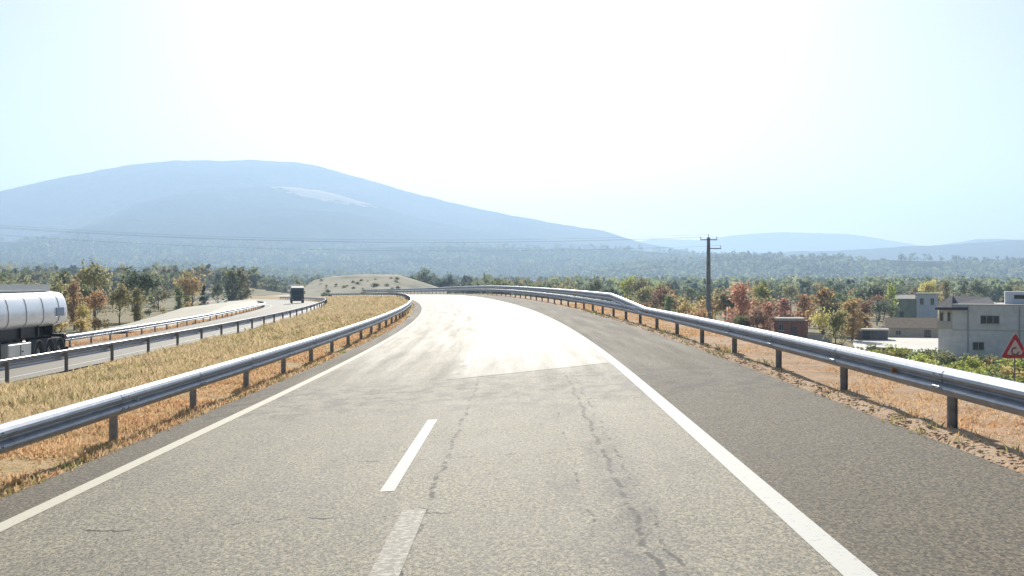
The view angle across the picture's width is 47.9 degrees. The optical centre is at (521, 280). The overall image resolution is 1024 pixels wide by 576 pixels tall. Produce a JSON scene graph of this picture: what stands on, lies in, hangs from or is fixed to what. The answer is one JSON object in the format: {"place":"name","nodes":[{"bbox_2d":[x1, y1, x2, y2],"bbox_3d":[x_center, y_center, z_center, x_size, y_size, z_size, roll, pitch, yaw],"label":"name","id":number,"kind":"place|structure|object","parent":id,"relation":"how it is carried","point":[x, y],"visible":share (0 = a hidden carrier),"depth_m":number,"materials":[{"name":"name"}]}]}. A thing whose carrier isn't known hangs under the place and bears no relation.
{"place":"outdoors","nodes":[
{"label":"outdoors","id":0,"kind":"place"},
{"bbox_2d":[32,266,182,270],"bbox_3d":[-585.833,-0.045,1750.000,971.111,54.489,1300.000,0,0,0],"label":"hill","id":1,"kind":"structure","parent":0,"point":[113,268],"depth_m":1878.31,"materials":[{"name":"green plant"}]},
{"bbox_2d":[0,299,322,383],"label":"carriageway","id":2,"kind":"structure","parent":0,"point":[280,306],"depth_m":70.36,"materials":[{"name":"grey asphalt"}]},
{"bbox_2d":[0,284,67,359],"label":"tanker truck","id":3,"kind":"object","parent":2,"relation":"on","point":[31,315],"visible":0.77,"depth_m":52.46,"materials":[{"name":"metal"}]},
{"bbox_2d":[23,301,264,346],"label":"guardrail","id":4,"kind":"object","parent":2,"relation":"on","point":[90,335],"visible":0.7,"depth_m":91.77,"materials":[{"name":"metal"}]},
{"bbox_2d":[0,299,313,379],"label":"edge line","id":5,"kind":"object","parent":2,"relation":"on","point":[146,349],"visible":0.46,"depth_m":55.99,"materials":[{"name":"white paint"}]},
{"bbox_2d":[290,285,304,302],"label":"lorry","id":6,"kind":"object","parent":2,"relation":"on","point":[297,292],"visible":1,"depth_m":221.60,"materials":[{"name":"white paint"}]},
{"bbox_2d":[66,302,261,345],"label":"shoulder","id":7,"kind":"object","parent":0,"point":[85,339],"visible":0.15,"depth_m":90.10},
{"bbox_2d":[66,307,261,346],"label":"dry grass","id":8,"kind":"structure","parent":7,"relation":"on","point":[80,343],"depth_m":93.15,"materials":[{"name":"brown plant"}]},
{"bbox_2d":[71,299,259,334],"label":"slip road","id":9,"kind":"structure","parent":0,"point":[213,307],"depth_m":132.15,"materials":[{"name":"grey asphalt"}]},
{"bbox_2d":[0,296,413,498],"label":"median","id":10,"kind":"object","parent":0,"point":[17,461],"visible":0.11,"depth_m":18.29,"materials":[{"name":"brown soil"}]},
{"bbox_2d":[0,297,326,382],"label":"guardrail","id":11,"kind":"object","parent":10,"relation":"on","point":[6,365],"visible":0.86,"depth_m":50.19,"materials":[{"name":"metal"}]},
{"bbox_2d":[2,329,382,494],"bbox_3d":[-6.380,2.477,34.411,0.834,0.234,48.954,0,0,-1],"label":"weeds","id":12,"kind":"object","parent":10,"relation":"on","point":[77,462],"visible":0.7,"depth_m":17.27,"materials":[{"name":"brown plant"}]},
{"bbox_2d":[0,300,401,456],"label":"dry grass","id":13,"kind":"structure","parent":10,"relation":"on","point":[148,360],"depth_m":37.04,"materials":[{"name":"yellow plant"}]},
{"bbox_2d":[0,315,409,498],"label":"dry grass","id":14,"kind":"structure","parent":10,"relation":"on","point":[126,421],"depth_m":20.45,"materials":[{"name":"yellow plant"}]},
{"bbox_2d":[0,293,411,453],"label":"guardrail","id":15,"kind":"object","parent":10,"relation":"on","point":[22,432],"visible":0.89,"depth_m":19.56,"materials":[{"name":"metal"}]},
{"bbox_2d":[257,295,414,327],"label":"dry grass","id":16,"kind":"structure","parent":10,"relation":"on","point":[339,300],"depth_m":111.19,"materials":[{"name":"yellow plant"}]},
{"bbox_2d":[7,186,638,250],"bbox_3d":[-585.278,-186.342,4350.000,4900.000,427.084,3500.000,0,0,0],"label":"hill","id":17,"kind":"structure","parent":0,"point":[299,216],"depth_m":4230.42,"materials":[{"name":"blue"}]},
{"bbox_2d":[0,159,706,256],"bbox_3d":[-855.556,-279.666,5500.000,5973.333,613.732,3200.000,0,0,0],"label":"mountain","id":18,"kind":"structure","parent":0,"point":[61,204],"depth_m":5289.43,"materials":[{"name":"blue"}]},
{"bbox_2d":[0,238,715,279],"bbox_3d":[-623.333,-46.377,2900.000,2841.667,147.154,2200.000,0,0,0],"label":"hill","id":19,"kind":"structure","parent":0,"point":[516,254],"depth_m":3010.76,"materials":[{"name":"green plant"}]},
{"bbox_2d":[0,232,723,279],"bbox_3d":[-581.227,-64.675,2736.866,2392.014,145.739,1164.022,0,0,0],"label":"forest","id":20,"kind":"object","parent":19,"relation":"on","point":[476,261],"visible":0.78,"depth_m":2869.10,"materials":[{"name":"green plant"}]},
{"bbox_2d":[286,274,448,298],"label":"embankment","id":21,"kind":"structure","parent":0,"point":[316,288],"depth_m":335.54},
{"bbox_2d":[0,294,1023,575],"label":"road","id":22,"kind":"structure","parent":0,"point":[550,448],"depth_m":12.78,"materials":[{"name":"grey asphalt"}]},
{"bbox_2d":[0,299,423,531],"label":"edge line","id":23,"kind":"object","parent":22,"relation":"on","point":[25,515],"visible":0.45,"depth_m":16.28,"materials":[{"name":"paint"}]},
{"bbox_2d":[369,509,426,575],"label":"worn lane dash","id":24,"kind":"object","parent":22,"relation":"on","point":[392,556],"visible":1,"depth_m":9.80,"materials":[{"name":"paint"}]},
{"bbox_2d":[380,419,436,491],"bbox_3d":[-1.450,2.274,15.600,0.160,0.009,6.400,0,0,0],"label":"lane marking","id":25,"kind":"object","parent":22,"relation":"on","point":[396,475],"visible":1,"depth_m":14.64,"materials":[{"name":"white paint"}]},
{"bbox_2d":[461,295,877,575],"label":"edge line","id":26,"kind":"object","parent":22,"relation":"on","point":[841,559],"visible":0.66,"depth_m":11.40,"materials":[{"name":"white paint"}]},
{"bbox_2d":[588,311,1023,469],"bbox_3d":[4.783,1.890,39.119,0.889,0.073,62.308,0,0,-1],"label":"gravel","id":27,"kind":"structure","parent":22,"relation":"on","point":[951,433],"depth_m":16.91,"materials":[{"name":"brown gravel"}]},
{"bbox_2d":[0,0,1023,245],"label":"sky","id":28,"kind":"structure","parent":0,"point":[892,120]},
{"bbox_2d":[9,280,1023,382],"bbox_3d":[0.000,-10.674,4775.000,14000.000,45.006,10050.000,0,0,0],"label":"ground","id":29,"kind":"structure","parent":0,"point":[126,318],"depth_m":223.53,"materials":[{"name":"beige soil"}]},
{"bbox_2d":[40,266,79,304],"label":"broadleaf tree","id":30,"kind":"object","parent":29,"relation":"on","point":[61,289],"visible":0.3,"depth_m":131.89,"materials":[{"name":"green plant"}]},
{"bbox_2d":[52,270,72,291],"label":"poplar tree","id":31,"kind":"object","parent":29,"relation":"on","point":[65,281],"visible":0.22,"depth_m":225.01,"materials":[{"name":"green plant"}]},
{"bbox_2d":[64,279,83,329],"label":"poplar tree","id":32,"kind":"object","parent":29,"relation":"on","point":[73,300],"visible":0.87,"depth_m":129.40,"materials":[{"name":"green plant"}]},
{"bbox_2d":[66,281,96,307],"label":"broadleaf tree","id":33,"kind":"object","parent":29,"relation":"on","point":[88,292],"visible":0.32,"depth_m":150.98,"materials":[{"name":"green plant"}]},
{"bbox_2d":[72,316,91,332],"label":"bush","id":34,"kind":"object","parent":29,"relation":"on","point":[81,325],"visible":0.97,"depth_m":108.46,"materials":[{"name":"yellow plant"}]},
{"bbox_2d":[74,302,92,332],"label":"broadleaf tree","id":35,"kind":"object","parent":29,"relation":"on","point":[83,311],"visible":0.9,"depth_m":117.85,"materials":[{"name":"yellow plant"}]},
{"bbox_2d":[64,258,117,320],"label":"broadleaf tree","id":36,"kind":"object","parent":29,"relation":"on","point":[88,275],"visible":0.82,"depth_m":162.95,"materials":[{"name":"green plant"}]},
{"bbox_2d":[80,287,109,317],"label":"broadleaf tree","id":37,"kind":"object","parent":29,"relation":"on","point":[94,302],"visible":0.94,"depth_m":127.75,"materials":[{"name":"brown plant"}]},
{"bbox_2d":[86,316,112,330],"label":"bush","id":38,"kind":"object","parent":29,"relation":"on","point":[98,323],"visible":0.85,"depth_m":115.90,"materials":[{"name":"green plant"}]},
{"bbox_2d":[102,281,134,324],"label":"broadleaf tree","id":39,"kind":"object","parent":29,"relation":"on","point":[120,295],"visible":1,"depth_m":119.58,"materials":[{"name":"green plant"}]},
{"bbox_2d":[127,287,146,320],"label":"poplar tree","id":40,"kind":"object","parent":29,"relation":"on","point":[136,308],"visible":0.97,"depth_m":129.81,"materials":[{"name":"green plant"}]},
{"bbox_2d":[104,264,170,320],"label":"broadleaf tree","id":41,"kind":"object","parent":29,"relation":"on","point":[138,280],"visible":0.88,"depth_m":153.31,"materials":[{"name":"green plant"}]},
{"bbox_2d":[148,286,172,310],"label":"broadleaf tree","id":42,"kind":"object","parent":29,"relation":"on","point":[163,293],"visible":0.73,"depth_m":231.24,"materials":[{"name":"green plant"}]},
{"bbox_2d":[173,285,184,309],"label":"poplar tree","id":43,"kind":"object","parent":29,"relation":"on","point":[179,293],"visible":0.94,"depth_m":179.55,"materials":[{"name":"green plant"}]},
{"bbox_2d":[180,269,195,305],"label":"poplar tree","id":44,"kind":"object","parent":29,"relation":"on","point":[185,295],"visible":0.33,"depth_m":247.38,"materials":[{"name":"green plant"}]},
{"bbox_2d":[171,268,211,305],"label":"broadleaf tree","id":45,"kind":"object","parent":29,"relation":"on","point":[191,287],"visible":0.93,"depth_m":203.96,"materials":[{"name":"brown plant"}]},
{"bbox_2d":[198,284,209,304],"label":"conifer tree","id":46,"kind":"object","parent":29,"relation":"on","point":[203,299],"visible":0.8,"depth_m":174.81,"materials":[{"name":"green plant"}]},
{"bbox_2d":[209,280,224,302],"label":"broadleaf tree","id":47,"kind":"object","parent":29,"relation":"on","point":[216,288],"visible":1,"depth_m":224.37,"materials":[{"name":"green plant"}]},
{"bbox_2d":[220,269,246,301],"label":"poplar tree","id":48,"kind":"object","parent":29,"relation":"on","point":[231,282],"visible":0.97,"depth_m":261.47,"materials":[{"name":"green plant"}]},
{"bbox_2d":[233,266,253,299],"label":"poplar tree","id":49,"kind":"object","parent":29,"relation":"on","point":[244,284],"visible":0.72,"depth_m":267.88,"materials":[{"name":"green plant"}]},
{"bbox_2d":[0,263,583,302],"bbox_3d":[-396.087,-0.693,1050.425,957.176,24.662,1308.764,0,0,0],"label":"forest","id":50,"kind":"object","parent":29,"relation":"on","point":[255,278],"visible":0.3,"depth_m":489.35,"materials":[{"name":"green plant"}]},
{"bbox_2d":[415,265,437,285],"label":"broadleaf tree","id":51,"kind":"object","parent":29,"relation":"on","point":[422,274],"visible":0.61,"depth_m":419.00,"materials":[{"name":"green plant"}]},
{"bbox_2d":[440,272,456,292],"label":"broadleaf tree","id":52,"kind":"object","parent":29,"relation":"on","point":[449,279],"visible":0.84,"depth_m":408.27,"materials":[{"name":"green plant"}]},
{"bbox_2d":[487,274,516,294],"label":"broadleaf tree","id":53,"kind":"object","parent":29,"relation":"on","point":[497,283],"visible":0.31,"depth_m":249.81,"materials":[{"name":"green plant"}]},
{"bbox_2d":[546,277,586,302],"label":"broadleaf tree","id":54,"kind":"object","parent":29,"relation":"on","point":[561,287],"visible":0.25,"depth_m":229.77,"materials":[{"name":"green plant"}]},
{"bbox_2d":[585,276,604,299],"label":"broadleaf tree","id":55,"kind":"object","parent":29,"relation":"on","point":[595,285],"visible":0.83,"depth_m":328.65,"materials":[{"name":"green plant"}]},
{"bbox_2d":[594,283,627,301],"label":"broadleaf tree","id":56,"kind":"object","parent":29,"relation":"on","point":[612,291],"visible":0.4,"depth_m":219.48,"materials":[{"name":"green plant"}]},
{"bbox_2d":[617,273,638,299],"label":"broadleaf tree","id":57,"kind":"object","parent":29,"relation":"on","point":[623,283],"visible":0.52,"depth_m":299.08,"materials":[{"name":"green plant"}]},
{"bbox_2d":[624,274,651,300],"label":"broadleaf tree","id":58,"kind":"object","parent":29,"relation":"on","point":[641,283],"visible":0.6,"depth_m":278.80,"materials":[{"name":"green plant"}]},
{"bbox_2d":[630,283,655,301],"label":"broadleaf tree","id":59,"kind":"object","parent":29,"relation":"on","point":[642,295],"visible":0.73,"depth_m":232.84,"materials":[{"name":"green plant"}]},
{"bbox_2d":[647,282,684,309],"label":"broadleaf tree","id":60,"kind":"object","parent":29,"relation":"on","point":[660,296],"visible":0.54,"depth_m":213.47,"materials":[{"name":"brown plant"}]},
{"bbox_2d":[661,294,675,311],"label":"poplar tree","id":61,"kind":"object","parent":29,"relation":"on","point":[669,301],"visible":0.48,"depth_m":199.65,"materials":[{"name":"green plant"}]},
{"bbox_2d":[675,297,699,315],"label":"broadleaf tree","id":62,"kind":"object","parent":29,"relation":"on","point":[683,306],"visible":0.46,"depth_m":174.69,"materials":[{"name":"yellow plant"}]},
{"bbox_2d":[700,234,720,318],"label":"utility pole","id":63,"kind":"object","parent":29,"relation":"on","point":[708,285],"visible":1,"depth_m":169.77,"materials":[{"name":"concrete"}]},
{"bbox_2d":[693,285,727,316],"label":"broadleaf tree","id":64,"kind":"object","parent":29,"relation":"on","point":[701,302],"visible":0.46,"depth_m":205.66,"materials":[{"name":"orange plant"}]},
{"bbox_2d":[713,288,736,319],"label":"broadleaf tree","id":65,"kind":"object","parent":29,"relation":"on","point":[725,301],"visible":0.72,"depth_m":204.13,"materials":[{"name":"green plant"}]},
{"bbox_2d":[720,280,756,320],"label":"poplar tree","id":66,"kind":"object","parent":29,"relation":"on","point":[740,296],"visible":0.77,"depth_m":175.56,"materials":[{"name":"orange plant"}]},
{"bbox_2d":[731,314,752,327],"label":"broadleaf tree","id":67,"kind":"object","parent":29,"relation":"on","point":[741,320],"visible":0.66,"depth_m":154.67,"materials":[{"name":"green plant"}]},
{"bbox_2d":[745,305,775,330],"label":"broadleaf tree","id":68,"kind":"object","parent":29,"relation":"on","point":[761,319],"visible":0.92,"depth_m":153.88,"materials":[{"name":"brown plant"}]},
{"bbox_2d":[751,281,773,313],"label":"poplar tree","id":69,"kind":"object","parent":29,"relation":"on","point":[765,293],"visible":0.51,"depth_m":239.25,"materials":[{"name":"green plant"}]},
{"bbox_2d":[759,301,779,331],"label":"tree","id":70,"kind":"object","parent":29,"relation":"on","point":[768,308],"visible":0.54,"depth_m":171.65,"materials":[{"name":"red plant"}]},
{"bbox_2d":[757,295,786,316],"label":"broadleaf tree","id":71,"kind":"object","parent":29,"relation":"on","point":[772,303],"visible":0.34,"depth_m":203.74,"materials":[{"name":"red plant"}]},
{"bbox_2d":[545,274,1023,302],"bbox_3d":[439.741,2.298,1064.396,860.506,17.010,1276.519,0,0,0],"label":"forest","id":72,"kind":"object","parent":29,"relation":"on","point":[805,283],"visible":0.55,"depth_m":472.35,"materials":[{"name":"green plant"}]},
{"bbox_2d":[772,297,796,316],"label":"tree","id":73,"kind":"object","parent":29,"relation":"on","point":[783,309],"visible":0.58,"depth_m":195.72,"materials":[{"name":"red plant"}]},
{"bbox_2d":[772,317,807,338],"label":"shed","id":74,"kind":"structure","parent":29,"relation":"on","point":[795,326],"depth_m":171.38,"materials":[{"name":"red brick"}]},
{"bbox_2d":[778,282,802,306],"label":"broadleaf tree","id":75,"kind":"object","parent":29,"relation":"on","point":[790,291],"visible":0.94,"depth_m":324.30,"materials":[{"name":"green plant"}]},
{"bbox_2d":[789,292,815,329],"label":"tree","id":76,"kind":"object","parent":29,"relation":"on","point":[803,298],"visible":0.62,"depth_m":199.68,"materials":[{"name":"plant"}]},
{"bbox_2d":[802,286,834,334],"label":"tree","id":77,"kind":"object","parent":29,"relation":"on","point":[821,295],"visible":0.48,"depth_m":189.75,"materials":[{"name":"brown plant"}]},
{"bbox_2d":[807,334,831,342],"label":"boundary wall","id":78,"kind":"structure","parent":29,"relation":"on","point":[817,337],"depth_m":166.92,"materials":[{"name":"concrete"}]},
{"bbox_2d":[809,306,832,334],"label":"broadleaf tree","id":79,"kind":"object","parent":29,"relation":"on","point":[819,319],"visible":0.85,"depth_m":167.54,"materials":[{"name":"yellow plant"}]},
{"bbox_2d":[812,298,856,335],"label":"broadleaf tree","id":80,"kind":"object","parent":29,"relation":"on","point":[837,305],"visible":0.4,"depth_m":185.98,"materials":[{"name":"green plant"}]},
{"bbox_2d":[822,304,851,344],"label":"broadleaf tree","id":81,"kind":"object","parent":29,"relation":"on","point":[835,321],"visible":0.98,"depth_m":127.62,"materials":[{"name":"green plant"}]},
{"bbox_2d":[838,297,871,340],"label":"tree","id":82,"kind":"object","parent":29,"relation":"on","point":[852,324],"visible":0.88,"depth_m":169.45,"materials":[{"name":"plant"}]},
{"bbox_2d":[855,302,872,327],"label":"tree","id":83,"kind":"object","parent":29,"relation":"on","point":[866,310],"visible":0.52,"depth_m":181.52,"materials":[{"name":"plant"}]},
{"bbox_2d":[854,328,888,339],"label":"shed","id":84,"kind":"structure","parent":29,"relation":"on","point":[873,334],"depth_m":171.33,"materials":[{"name":"grey concrete"}]},
{"bbox_2d":[857,282,897,320],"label":"broadleaf tree","id":85,"kind":"object","parent":29,"relation":"on","point":[873,289],"visible":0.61,"depth_m":253.92,"materials":[{"name":"green plant"}]},
{"bbox_2d":[865,292,894,324],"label":"broadleaf tree","id":86,"kind":"object","parent":29,"relation":"on","point":[877,297],"visible":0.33,"depth_m":228.85,"materials":[{"name":"brown plant"}]},
{"bbox_2d":[870,296,899,326],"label":"broadleaf tree","id":87,"kind":"object","parent":29,"relation":"on","point":[882,308],"visible":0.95,"depth_m":218.98,"materials":[{"name":"green plant"}]},
{"bbox_2d":[884,282,898,316],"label":"poplar tree","id":88,"kind":"object","parent":29,"relation":"on","point":[891,290],"visible":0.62,"depth_m":244.34,"materials":[{"name":"green plant"}]},
{"bbox_2d":[852,338,937,351],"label":"yard","id":89,"kind":"structure","parent":29,"relation":"on","point":[916,344],"depth_m":161.63,"materials":[{"name":"concrete"}]},
{"bbox_2d":[883,317,938,337],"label":"shed","id":90,"kind":"structure","parent":29,"relation":"on","point":[900,327],"depth_m":180.54,"materials":[{"name":"beige concrete"}]},
{"bbox_2d":[895,293,938,317],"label":"house","id":91,"kind":"structure","parent":29,"relation":"on","point":[921,305],"depth_m":254.85,"materials":[{"name":"concrete"}]},
{"bbox_2d":[918,279,942,296],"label":"broadleaf tree","id":92,"kind":"object","parent":29,"relation":"on","point":[927,287],"visible":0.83,"depth_m":299.39,"materials":[{"name":"yellow plant"}]},
{"bbox_2d":[938,279,953,301],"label":"poplar tree","id":93,"kind":"object","parent":29,"relation":"on","point":[944,286],"visible":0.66,"depth_m":309.63,"materials":[{"name":"green plant"}]},
{"bbox_2d":[960,356,984,372],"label":"bush","id":94,"kind":"object","parent":29,"relation":"on","point":[975,364],"visible":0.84,"depth_m":109.64,"materials":[{"name":"green plant"}]},
{"bbox_2d":[935,288,1023,358],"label":"house","id":95,"kind":"structure","parent":29,"relation":"on","point":[981,326],"depth_m":133.56,"materials":[{"name":"stone"}]},
{"bbox_2d":[979,315,1000,324],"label":"window","id":96,"kind":"structure","parent":95,"relation":"in","point":[984,319],"depth_m":132.90,"materials":[{"name":"grey glass"}]},
{"bbox_2d":[966,278,993,299],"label":"broadleaf tree","id":97,"kind":"object","parent":29,"relation":"on","point":[982,289],"visible":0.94,"depth_m":335.96,"materials":[{"name":"green plant"}]},
{"bbox_2d":[992,365,1023,377],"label":"bush","id":98,"kind":"object","parent":29,"relation":"on","point":[1009,371],"visible":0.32,"depth_m":95.80,"materials":[{"name":"green plant"}]},
{"bbox_2d":[1002,334,1023,380],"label":"warning sign","id":99,"kind":"object","parent":29,"relation":"on","point":[1014,349],"visible":0.91,"depth_m":71.97,"materials":[{"name":"red metal"}]},
{"bbox_2d":[452,293,1023,473],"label":"verge","id":100,"kind":"structure","parent":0,"point":[816,376],"depth_m":18.99,"materials":[{"name":"brown plant"}]},
{"bbox_2d":[363,286,1023,427],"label":"guardrail","id":101,"kind":"object","parent":100,"relation":"on","point":[955,385],"visible":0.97,"depth_m":19.62,"materials":[{"name":"metal"}]},
{"bbox_2d":[557,304,1023,452],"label":"dry grass","id":102,"kind":"structure","parent":100,"relation":"on","point":[962,424],"depth_m":18.61,"materials":[{"name":"orange"}]},
{"bbox_2d":[585,310,1018,451],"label":"weeds","id":103,"kind":"object","parent":100,"relation":"on","point":[766,364],"visible":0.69,"depth_m":20.65,"materials":[{"name":"brown plant"}]},
{"bbox_2d":[638,232,920,253],"bbox_3d":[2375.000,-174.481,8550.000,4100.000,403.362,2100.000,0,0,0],"label":"hill","id":104,"kind":"structure","parent":0,"point":[774,242],"depth_m":8819.32,"materials":[{"name":"blue"}]},
{"bbox_2d":[564,258,1022,277],"bbox_3d":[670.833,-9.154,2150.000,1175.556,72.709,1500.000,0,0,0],"label":"hill","id":105,"kind":"structure","parent":0,"point":[902,264],"depth_m":2186.72,"materials":[{"name":"green plant"}]},
{"bbox_2d":[560,250,1023,278],"bbox_3d":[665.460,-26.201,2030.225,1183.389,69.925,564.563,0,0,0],"label":"forest","id":106,"kind":"object","parent":105,"relation":"on","point":[840,264],"visible":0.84,"depth_m":2043.79,"materials":[{"name":"green plant"}]},
{"bbox_2d":[754,240,1023,262],"bbox_3d":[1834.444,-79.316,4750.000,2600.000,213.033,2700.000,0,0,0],"label":"hill","id":107,"kind":"structure","parent":0,"point":[1003,249],"depth_m":5009.99,"materials":[{"name":"blue"}]},
{"bbox_2d":[943,239,1009,244],"bbox_3d":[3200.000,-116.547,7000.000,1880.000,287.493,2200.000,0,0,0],"label":"hill","id":108,"kind":"structure","parent":0,"point":[980,240],"depth_m":7177.10,"materials":[{"name":"blue"}]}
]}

